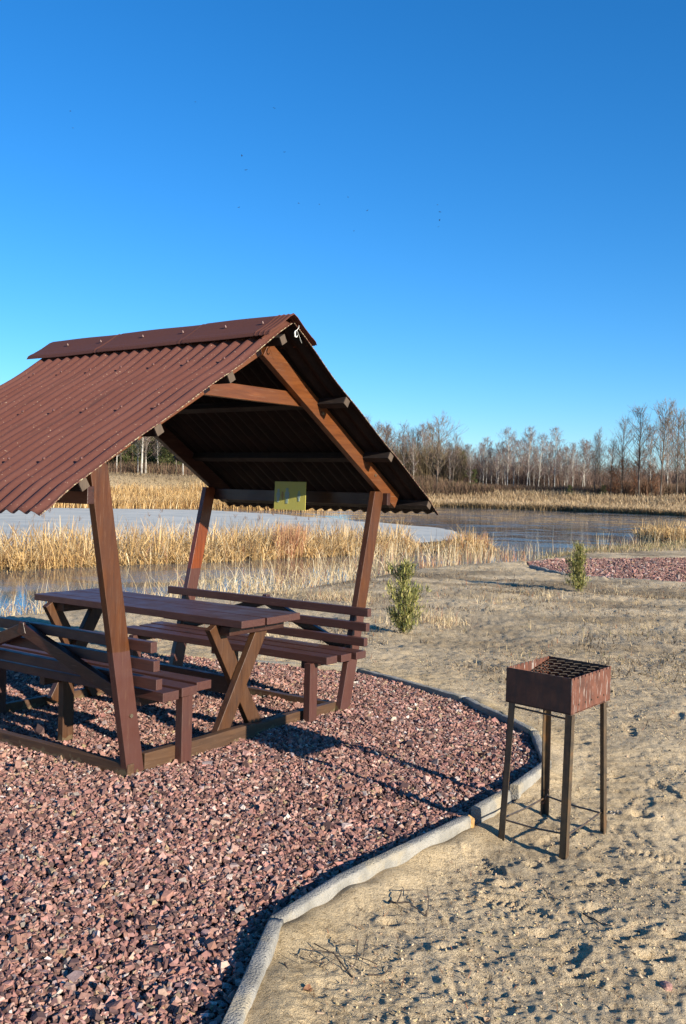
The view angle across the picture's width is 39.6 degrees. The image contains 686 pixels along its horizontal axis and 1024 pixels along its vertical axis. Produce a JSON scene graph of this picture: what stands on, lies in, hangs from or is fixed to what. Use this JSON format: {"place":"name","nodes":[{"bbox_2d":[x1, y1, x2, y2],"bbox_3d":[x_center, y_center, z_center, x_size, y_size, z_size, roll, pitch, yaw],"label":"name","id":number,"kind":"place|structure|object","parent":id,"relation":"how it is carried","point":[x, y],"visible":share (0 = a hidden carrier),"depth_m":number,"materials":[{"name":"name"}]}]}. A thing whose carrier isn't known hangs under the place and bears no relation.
{"place":"outdoors","nodes":[
{"label":"outdoors","id":0,"kind":"place"},
{"bbox_2d":[0,653,540,1023],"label":"gravel","id":1,"kind":"structure","parent":0,"point":[402,731],"depth_m":4.22,"materials":[{"name":"brown gravel"}]},
{"bbox_2d":[0,474,685,1023],"bbox_3d":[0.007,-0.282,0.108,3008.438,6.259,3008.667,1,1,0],"label":"ground","id":2,"kind":"structure","parent":0,"point":[644,802],"depth_m":4.01,"materials":[{"name":"beige sand"}]},
{"bbox_2d":[108,446,141,465],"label":"pine tree","id":3,"kind":"object","parent":2,"relation":"on","point":[114,459],"visible":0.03,"depth_m":111.56,"materials":[{"name":"green plant"}]},
{"bbox_2d":[115,437,151,465],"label":"pine tree","id":4,"kind":"object","parent":2,"relation":"on","point":[132,459],"visible":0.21,"depth_m":110.23,"materials":[{"name":"green plant"}]},
{"bbox_2d":[127,439,144,472],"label":"birch tree","id":5,"kind":"object","parent":2,"relation":"on","point":[137,453],"visible":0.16,"depth_m":104.78,"materials":[{"name":"grey plant"}]},
{"bbox_2d":[125,437,161,466],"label":"pine tree","id":6,"kind":"object","parent":2,"relation":"on","point":[152,442],"visible":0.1,"depth_m":114.50,"materials":[{"name":"green plant"}]},
{"bbox_2d":[138,437,149,472],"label":"birch tree","id":7,"kind":"object","parent":2,"relation":"on","point":[142,452],"visible":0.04,"depth_m":103.48,"materials":[{"name":"white plant"}]},
{"bbox_2d":[131,437,157,472],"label":"bare tree","id":8,"kind":"object","parent":2,"relation":"on","point":[146,443],"visible":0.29,"depth_m":103.63,"materials":[{"name":"grey plant"}]},
{"bbox_2d":[144,437,153,473],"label":"birch tree","id":9,"kind":"object","parent":2,"relation":"on","point":[145,452],"visible":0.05,"depth_m":104.51,"materials":[{"name":"white plant"}]},
{"bbox_2d":[105,442,194,475],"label":"brushwood","id":10,"kind":"object","parent":2,"relation":"on","point":[153,468],"visible":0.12,"depth_m":106.72,"materials":[{"name":"brown plant"}]},
{"bbox_2d":[138,437,169,466],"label":"pine tree","id":11,"kind":"object","parent":2,"relation":"on","point":[152,438],"visible":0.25,"depth_m":117.02,"materials":[{"name":"green plant"}]},
{"bbox_2d":[150,439,161,467],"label":"birch tree","id":12,"kind":"object","parent":2,"relation":"on","point":[157,447],"visible":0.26,"depth_m":109.52,"materials":[{"name":"grey plant"}]},
{"bbox_2d":[152,447,183,466],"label":"pine tree","id":13,"kind":"object","parent":2,"relation":"on","point":[178,462],"visible":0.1,"depth_m":109.98,"materials":[{"name":"green plant"}]},
{"bbox_2d":[51,471,340,510],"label":"reed belt","id":14,"kind":"object","parent":2,"relation":"on","point":[129,496],"visible":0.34,"depth_m":84.21,"materials":[{"name":"beige plant"}]},
{"bbox_2d":[0,514,421,571],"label":"reed bed","id":15,"kind":"object","parent":2,"relation":"on","point":[57,554],"visible":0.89,"depth_m":25.04,"materials":[{"name":"beige plant"}]},
{"bbox_2d":[33,504,408,553],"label":"reed plumes","id":16,"kind":"object","parent":15,"relation":"attached to","point":[42,515],"visible":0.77,"depth_m":27.04,"materials":[{"name":"beige plant"}]},
{"bbox_2d":[0,313,438,777],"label":"picnic shelter","id":17,"kind":"object","parent":2,"relation":"on","point":[244,412],"visible":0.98,"depth_m":5.72,"materials":[{"name":"brown wood"}]},
{"bbox_2d":[274,481,305,510],"bbox_3d":[-0.386,-0.118,6.929,0.319,0.205,0.045,2,2,36],"label":"notice sign","id":18,"kind":"object","parent":17,"relation":"hanging from","point":[289,495],"visible":1,"depth_m":6.92,"materials":[{"name":"paint"}]},
{"bbox_2d":[221,918,283,1023],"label":"kerb stone","id":19,"kind":"object","parent":2,"relation":"on","point":[248,987],"visible":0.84,"depth_m":2.88,"materials":[{"name":"concrete"}]},
{"bbox_2d":[255,660,357,673],"bbox_3d":[-0.315,1.389,8.034,0.893,0.226,0.063,2,1,13],"label":"kerb stone","id":20,"kind":"object","parent":2,"relation":"on","point":[331,667],"visible":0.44,"depth_m":7.97,"materials":[{"name":"concrete"}]},
{"bbox_2d":[303,984,312,991],"bbox_3d":[-0.104,1.431,2.858,0.024,0.014,0.046,23,2,34],"label":"dry leaf","id":21,"kind":"object","parent":2,"relation":"on","point":[307,987],"visible":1,"depth_m":2.86,"materials":[{"name":"plant"}]},
{"bbox_2d":[292,938,376,977],"bbox_3d":[-0.023,1.427,3.083,0.270,0.058,0.158,2,1,21],"label":"fallen twig","id":22,"kind":"object","parent":2,"relation":"on","point":[337,957],"visible":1,"depth_m":3.06,"materials":[{"name":"brown wood"}]},
{"bbox_2d":[270,816,470,922],"bbox_3d":[0.150,1.497,3.820,0.088,0.223,1.345,2,2,36],"label":"kerb stone","id":23,"kind":"object","parent":2,"relation":"on","point":[329,890],"visible":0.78,"depth_m":3.76,"materials":[{"name":"concrete"}]},
{"bbox_2d":[368,966,391,975],"bbox_3d":[0.124,1.459,3.014,0.097,0.009,0.028,1,2,-35],"label":"fallen twig","id":24,"kind":"object","parent":2,"relation":"on","point":[378,974],"visible":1,"depth_m":3.00,"materials":[{"name":"wood"}]},
{"bbox_2d":[379,421,399,454],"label":"bare tree","id":25,"kind":"object","parent":2,"relation":"on","point":[393,437],"visible":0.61,"depth_m":149.31,"materials":[{"name":"grey plant"}]},
{"bbox_2d":[382,424,402,455],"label":"birch tree","id":26,"kind":"object","parent":2,"relation":"on","point":[389,437],"visible":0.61,"depth_m":149.55,"materials":[{"name":"grey plant"}]},
{"bbox_2d":[391,421,413,462],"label":"bare tree","id":27,"kind":"object","parent":2,"relation":"on","point":[403,436],"visible":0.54,"depth_m":155.18,"materials":[{"name":"grey plant"}]},
{"bbox_2d":[396,435,413,470],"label":"birch tree","id":28,"kind":"object","parent":2,"relation":"on","point":[404,450],"visible":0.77,"depth_m":149.88,"materials":[{"name":"grey plant"}]},
{"bbox_2d":[128,527,685,710],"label":"dry grass","id":29,"kind":"structure","parent":2,"relation":"on","point":[650,545],"depth_m":13.80,"materials":[{"name":"beige plant"}]},
{"bbox_2d":[383,556,431,633],"bbox_3d":[0.721,0.923,10.422,0.611,0.911,0.691,1,1,0],"label":"conifer shrub","id":30,"kind":"object","parent":2,"relation":"on","point":[402,617],"visible":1,"depth_m":10.39,"materials":[{"name":"green plant"}]},
{"bbox_2d":[388,888,428,916],"bbox_3d":[0.243,1.435,3.537,0.152,0.041,0.217,1,1,0],"label":"fallen twig","id":31,"kind":"object","parent":2,"relation":"on","point":[393,902],"visible":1,"depth_m":3.48,"materials":[{"name":"wood"}]},
{"bbox_2d":[402,428,420,451],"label":"bare tree","id":32,"kind":"object","parent":2,"relation":"on","point":[412,438],"visible":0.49,"depth_m":155.05,"materials":[{"name":"grey plant"}]},
{"bbox_2d":[358,668,465,701],"bbox_3d":[0.511,1.425,7.415,0.062,0.223,1.244,1,2,-36],"label":"kerb stone","id":33,"kind":"object","parent":2,"relation":"on","point":[444,693],"visible":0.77,"depth_m":7.29,"materials":[{"name":"concrete"}]},
{"bbox_2d":[404,436,420,476],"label":"birch tree","id":34,"kind":"object","parent":2,"relation":"on","point":[413,460],"visible":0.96,"depth_m":148.93,"materials":[{"name":"grey plant"}]},
{"bbox_2d":[407,426,430,454],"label":"bare tree","id":35,"kind":"object","parent":2,"relation":"on","point":[417,436],"visible":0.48,"depth_m":155.34,"materials":[{"name":"grey plant"}]},
{"bbox_2d":[414,422,435,455],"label":"birch tree","id":36,"kind":"object","parent":2,"relation":"on","point":[422,428],"visible":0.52,"depth_m":154.10,"materials":[{"name":"grey plant"}]},
{"bbox_2d":[423,423,441,454],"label":"bare tree","id":37,"kind":"object","parent":2,"relation":"on","point":[431,437],"visible":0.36,"depth_m":155.60,"materials":[{"name":"grey plant"}]},
{"bbox_2d":[407,413,468,488],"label":"bare tree","id":38,"kind":"object","parent":2,"relation":"on","point":[437,445],"visible":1,"depth_m":139.04,"materials":[{"name":"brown plant"}]},
{"bbox_2d":[444,441,459,478],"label":"birch tree","id":39,"kind":"object","parent":2,"relation":"on","point":[450,459],"visible":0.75,"depth_m":147.82,"materials":[{"name":"grey plant"}]},
{"bbox_2d":[442,433,463,480],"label":"bare tree","id":40,"kind":"object","parent":2,"relation":"on","point":[458,440],"visible":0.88,"depth_m":146.38,"materials":[{"name":"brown plant"}]},
{"bbox_2d":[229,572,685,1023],"bbox_3d":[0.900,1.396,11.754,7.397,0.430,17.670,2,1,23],"label":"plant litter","id":41,"kind":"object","parent":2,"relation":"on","point":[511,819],"visible":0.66,"depth_m":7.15,"materials":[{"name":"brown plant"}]},
{"bbox_2d":[467,815,474,827],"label":"stone","id":42,"kind":"object","parent":2,"relation":"on","point":[472,821],"visible":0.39,"depth_m":4.34,"materials":[{"name":"stone"}]},
{"bbox_2d":[464,444,478,478],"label":"birch tree","id":43,"kind":"object","parent":2,"relation":"on","point":[470,461],"visible":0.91,"depth_m":146.78,"materials":[{"name":"grey plant"}]},
{"bbox_2d":[468,469,477,488],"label":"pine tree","id":44,"kind":"object","parent":2,"relation":"on","point":[473,474],"visible":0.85,"depth_m":138.53,"materials":[{"name":"green plant"}]},
{"bbox_2d":[474,454,487,483],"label":"birch tree","id":45,"kind":"object","parent":2,"relation":"on","point":[480,467],"visible":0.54,"depth_m":156.27,"materials":[{"name":"grey plant"}]},
{"bbox_2d":[475,443,489,482],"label":"birch tree","id":46,"kind":"object","parent":2,"relation":"on","point":[481,462],"visible":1,"depth_m":147.03,"materials":[{"name":"grey plant"}]},
{"bbox_2d":[478,437,498,483],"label":"birch tree","id":47,"kind":"object","parent":2,"relation":"on","point":[484,442],"visible":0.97,"depth_m":147.62,"materials":[{"name":"grey plant"}]},
{"bbox_2d":[485,447,495,483],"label":"birch tree","id":48,"kind":"object","parent":2,"relation":"on","point":[491,465],"visible":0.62,"depth_m":149.49,"materials":[{"name":"grey plant"}]},
{"bbox_2d":[471,790,511,824],"bbox_3d":[0.716,1.483,4.576,0.056,0.228,0.369,2,2,33],"label":"kerb stone","id":49,"kind":"object","parent":2,"relation":"on","point":[486,808],"visible":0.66,"depth_m":4.49,"materials":[{"name":"concrete"}]},
{"bbox_2d":[485,441,503,480],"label":"birch tree","id":50,"kind":"object","parent":2,"relation":"on","point":[497,446],"visible":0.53,"depth_m":154.02,"materials":[{"name":"grey plant"}]},
{"bbox_2d":[491,448,506,480],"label":"birch tree","id":51,"kind":"object","parent":2,"relation":"on","point":[498,458],"visible":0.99,"depth_m":144.89,"materials":[{"name":"grey plant"}]},
{"bbox_2d":[463,697,536,735],"bbox_3d":[1.046,1.460,6.436,0.062,0.225,0.978,1,1,-18],"label":"kerb stone","id":52,"kind":"object","parent":2,"relation":"on","point":[520,726],"visible":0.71,"depth_m":6.43,"materials":[{"name":"concrete"}]},
{"bbox_2d":[497,448,510,484],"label":"birch tree","id":53,"kind":"object","parent":2,"relation":"on","point":[500,466],"visible":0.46,"depth_m":156.15,"materials":[{"name":"grey plant"}]},
{"bbox_2d":[499,440,516,484],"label":"birch tree","id":54,"kind":"object","parent":2,"relation":"on","point":[503,450],"visible":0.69,"depth_m":146.48,"materials":[{"name":"grey plant"}]},
{"bbox_2d":[497,426,520,484],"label":"birch tree","id":55,"kind":"object","parent":2,"relation":"on","point":[507,446],"visible":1,"depth_m":140.86,"materials":[{"name":"grey plant"}]},
{"bbox_2d":[505,435,521,484],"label":"birch tree","id":56,"kind":"object","parent":2,"relation":"on","point":[515,456],"visible":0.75,"depth_m":146.03,"materials":[{"name":"grey plant"}]},
{"bbox_2d":[512,439,527,484],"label":"birch tree","id":57,"kind":"object","parent":2,"relation":"on","point":[520,459],"visible":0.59,"depth_m":155.98,"materials":[{"name":"grey plant"}]},
{"bbox_2d":[515,426,543,483],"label":"birch tree","id":58,"kind":"object","parent":2,"relation":"on","point":[530,439],"visible":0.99,"depth_m":142.23,"materials":[{"name":"grey plant"}]},
{"bbox_2d":[519,433,539,484],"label":"birch tree","id":59,"kind":"object","parent":2,"relation":"on","point":[528,454],"visible":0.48,"depth_m":149.96,"materials":[{"name":"grey plant"}]},
{"bbox_2d":[510,762,550,801],"bbox_3d":[0.995,1.489,5.038,0.055,0.228,0.532,2,1,30],"label":"kerb stone","id":60,"kind":"object","parent":2,"relation":"on","point":[523,783],"visible":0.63,"depth_m":4.91,"materials":[{"name":"concrete"}]},
{"bbox_2d":[530,446,539,484],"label":"birch tree","id":61,"kind":"object","parent":2,"relation":"on","point":[535,465],"visible":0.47,"depth_m":150.68,"materials":[{"name":"grey plant"}]},
{"bbox_2d":[391,442,685,497],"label":"brushwood","id":62,"kind":"object","parent":2,"relation":"on","point":[424,478],"visible":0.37,"depth_m":149.75,"materials":[{"name":"brown plant"}]},
{"bbox_2d":[530,730,551,767],"bbox_3d":[1.165,1.482,5.621,0.061,0.224,0.663,2,1,6],"label":"kerb stone","id":63,"kind":"object","parent":2,"relation":"on","point":[536,739],"visible":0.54,"depth_m":5.71,"materials":[{"name":"concrete"}]},
{"bbox_2d":[532,431,550,485],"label":"birch tree","id":64,"kind":"object","parent":2,"relation":"on","point":[543,440],"visible":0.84,"depth_m":145.06,"materials":[{"name":"grey plant"}]},
{"bbox_2d":[539,447,552,485],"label":"birch tree","id":65,"kind":"object","parent":2,"relation":"on","point":[545,460],"visible":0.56,"depth_m":154.52,"materials":[{"name":"grey plant"}]},
{"bbox_2d":[529,565,565,574],"bbox_3d":[4.414,1.341,20.573,0.118,0.260,1.965,1,1,-10],"label":"kerb stone","id":66,"kind":"object","parent":2,"relation":"on","point":[542,568],"visible":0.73,"depth_m":20.67,"materials":[{"name":"concrete"}]},
{"bbox_2d":[539,440,558,485],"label":"birch tree","id":67,"kind":"object","parent":2,"relation":"on","point":[548,454],"visible":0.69,"depth_m":147.70,"materials":[{"name":"grey plant"}]},
{"bbox_2d":[498,656,610,858],"bbox_3d":[0.974,1.117,4.331,0.352,0.833,0.485,2,2,38],"label":"brazier","id":68,"kind":"object","parent":2,"relation":"on","point":[549,685],"visible":0.97,"depth_m":4.24,"materials":[{"name":"metal"}]},
{"bbox_2d":[541,427,569,485],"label":"birch tree","id":69,"kind":"object","parent":2,"relation":"on","point":[556,444],"visible":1,"depth_m":140.63,"materials":[{"name":"grey plant"}]},
{"bbox_2d":[552,451,570,484],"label":"birch tree","id":70,"kind":"object","parent":2,"relation":"on","point":[560,467],"visible":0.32,"depth_m":155.37,"materials":[{"name":"grey plant"}]},
{"bbox_2d":[559,445,574,480],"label":"birch tree","id":71,"kind":"object","parent":2,"relation":"on","point":[566,464],"visible":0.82,"depth_m":151.17,"materials":[{"name":"grey plant"}]},
{"bbox_2d":[557,447,576,486],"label":"birch tree","id":72,"kind":"object","parent":2,"relation":"on","point":[564,465],"visible":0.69,"depth_m":151.52,"materials":[{"name":"grey plant"}]},
{"bbox_2d":[563,457,573,484],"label":"birch tree","id":73,"kind":"object","parent":2,"relation":"on","point":[569,476],"visible":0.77,"depth_m":149.68,"materials":[{"name":"grey plant"}]},
{"bbox_2d":[564,442,583,486],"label":"birch tree","id":74,"kind":"object","parent":2,"relation":"on","point":[571,456],"visible":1,"depth_m":142.31,"materials":[{"name":"grey plant"}]},
{"bbox_2d":[561,539,590,591],"bbox_3d":[3.930,0.905,16.078,0.488,0.934,0.717,1,1,0],"label":"conifer shrub","id":75,"kind":"object","parent":2,"relation":"on","point":[577,573],"visible":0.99,"depth_m":15.95,"materials":[{"name":"green plant"}]},
{"bbox_2d":[576,443,590,485],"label":"birch tree","id":76,"kind":"object","parent":2,"relation":"on","point":[583,472],"visible":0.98,"depth_m":142.72,"materials":[{"name":"grey plant"}]},
{"bbox_2d":[576,438,593,485],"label":"birch tree","id":77,"kind":"object","parent":2,"relation":"on","point":[583,441],"visible":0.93,"depth_m":143.44,"materials":[{"name":"grey plant"}]},
{"bbox_2d":[579,439,595,480],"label":"birch tree","id":78,"kind":"object","parent":2,"relation":"on","point":[587,455],"visible":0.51,"depth_m":156.27,"materials":[{"name":"grey plant"}]},
{"bbox_2d":[585,433,602,494],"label":"bare tree","id":79,"kind":"object","parent":2,"relation":"on","point":[597,453],"visible":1,"depth_m":132.35,"materials":[{"name":"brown plant"}]},
{"bbox_2d":[582,912,611,925],"bbox_3d":[0.911,1.469,3.428,0.016,0.023,0.154,1,1,-26],"label":"fallen twig","id":80,"kind":"object","parent":2,"relation":"on","point":[583,913],"visible":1,"depth_m":3.43,"materials":[{"name":"wood"}]},
{"bbox_2d":[585,438,614,481],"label":"bare tree","id":81,"kind":"object","parent":2,"relation":"on","point":[598,460],"visible":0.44,"depth_m":154.93,"materials":[{"name":"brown plant"}]},
{"bbox_2d":[592,427,608,489],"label":"bare tree","id":82,"kind":"object","parent":2,"relation":"on","point":[599,444],"visible":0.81,"depth_m":135.12,"materials":[{"name":"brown plant"}]},
{"bbox_2d":[591,466,620,491],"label":"russet tree","id":83,"kind":"object","parent":2,"relation":"on","point":[610,487],"visible":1,"depth_m":128.91,"materials":[{"name":"brown plant"}]},
{"bbox_2d":[596,438,619,483],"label":"bare tree","id":84,"kind":"object","parent":2,"relation":"on","point":[612,458],"visible":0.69,"depth_m":143.30,"materials":[{"name":"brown plant"}]},
{"bbox_2d":[606,446,617,476],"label":"birch tree","id":85,"kind":"object","parent":2,"relation":"on","point":[611,457],"visible":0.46,"depth_m":160.80,"materials":[{"name":"grey plant"}]},
{"bbox_2d":[606,457,633,494],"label":"russet tree","id":86,"kind":"object","parent":2,"relation":"on","point":[621,477],"visible":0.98,"depth_m":128.44,"materials":[{"name":"brown plant"}]},
{"bbox_2d":[605,414,641,495],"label":"bare tree","id":87,"kind":"object","parent":2,"relation":"on","point":[622,455],"visible":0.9,"depth_m":129.26,"materials":[{"name":"brown plant"}]},
{"bbox_2d":[613,448,638,472],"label":"bare tree","id":88,"kind":"object","parent":2,"relation":"on","point":[626,458],"visible":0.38,"depth_m":165.46,"materials":[{"name":"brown plant"}]},
{"bbox_2d":[608,401,661,495],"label":"bare tree","id":89,"kind":"object","parent":2,"relation":"on","point":[640,428],"visible":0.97,"depth_m":124.55,"materials":[{"name":"brown plant"}]},
{"bbox_2d":[621,460,650,495],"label":"russet tree","id":90,"kind":"object","parent":2,"relation":"on","point":[635,474],"visible":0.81,"depth_m":127.87,"materials":[{"name":"brown plant"}]},
{"bbox_2d":[631,448,653,471],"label":"bare tree","id":91,"kind":"object","parent":2,"relation":"on","point":[638,457],"visible":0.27,"depth_m":166.30,"materials":[{"name":"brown plant"}]},
{"bbox_2d":[638,424,663,476],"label":"birch tree","id":92,"kind":"object","parent":2,"relation":"on","point":[651,435],"visible":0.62,"depth_m":139.30,"materials":[{"name":"grey plant"}]},
{"bbox_2d":[640,463,664,495],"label":"russet tree","id":93,"kind":"object","parent":2,"relation":"on","point":[653,477],"visible":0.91,"depth_m":127.36,"materials":[{"name":"brown plant"}]},
{"bbox_2d":[636,397,684,496],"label":"bare tree","id":94,"kind":"object","parent":2,"relation":"on","point":[662,457],"visible":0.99,"depth_m":122.22,"materials":[{"name":"brown plant"}]},
{"bbox_2d":[660,981,671,990],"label":"stone","id":95,"kind":"object","parent":2,"relation":"on","point":[666,985],"visible":1,"depth_m":2.95,"materials":[{"name":"stone"}]},
{"bbox_2d":[655,415,682,482],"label":"birch tree","id":96,"kind":"object","parent":2,"relation":"on","point":[667,459],"visible":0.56,"depth_m":135.78,"materials":[{"name":"grey plant"}]},
{"bbox_2d":[653,400,685,494],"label":"bare tree","id":97,"kind":"object","parent":2,"relation":"on","point":[677,453],"visible":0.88,"depth_m":123.36,"materials":[{"name":"brown plant"}]},
{"bbox_2d":[672,411,685,490],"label":"bare tree","id":98,"kind":"object","parent":2,"relation":"on","point":[682,446],"visible":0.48,"depth_m":127.05,"materials":[{"name":"brown plant"}]},
{"bbox_2d":[0,507,685,615],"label":"lake water","id":99,"kind":"structure","parent":0,"point":[512,527],"depth_m":37.79,"materials":[{"name":"blue liquid"}]},
{"bbox_2d":[0,508,461,549],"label":"lake ice","id":100,"kind":"structure","parent":99,"relation":"on","point":[25,521],"depth_m":50.91,"materials":[{"name":"white ice"}]},
{"bbox_2d":[0,528,567,616],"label":"shore reeds","id":101,"kind":"object","parent":99,"relation":"in","point":[450,556],"visible":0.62,"depth_m":19.48,"materials":[{"name":"beige plant"}]},
{"bbox_2d":[412,525,498,553],"bbox_3d":[3.658,1.149,31.678,3.337,1.596,3.886,1,1,0],"label":"reed clump","id":102,"kind":"object","parent":99,"relation":"in","point":[470,540],"visible":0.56,"depth_m":30.94,"materials":[{"name":"beige plant"}]},
{"bbox_2d":[427,487,685,515],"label":"reed belt","id":103,"kind":"object","parent":99,"relation":"on","point":[662,505],"visible":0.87,"depth_m":124.95,"materials":[{"name":"beige plant"}]},
{"bbox_2d":[627,518,685,542],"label":"reed clump","id":104,"kind":"object","parent":99,"relation":"in","point":[679,531],"visible":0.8,"depth_m":43.02,"materials":[{"name":"beige plant"}]},
{"bbox_2d":[0,0,685,474],"label":"sky","id":105,"kind":"structure","parent":0,"point":[547,138],"materials":[{"name":"blue"}]},
{"bbox_2d":[527,557,685,581],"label":"gravel","id":106,"kind":"structure","parent":0,"point":[666,569],"depth_m":22.09,"materials":[{"name":"gravel"}]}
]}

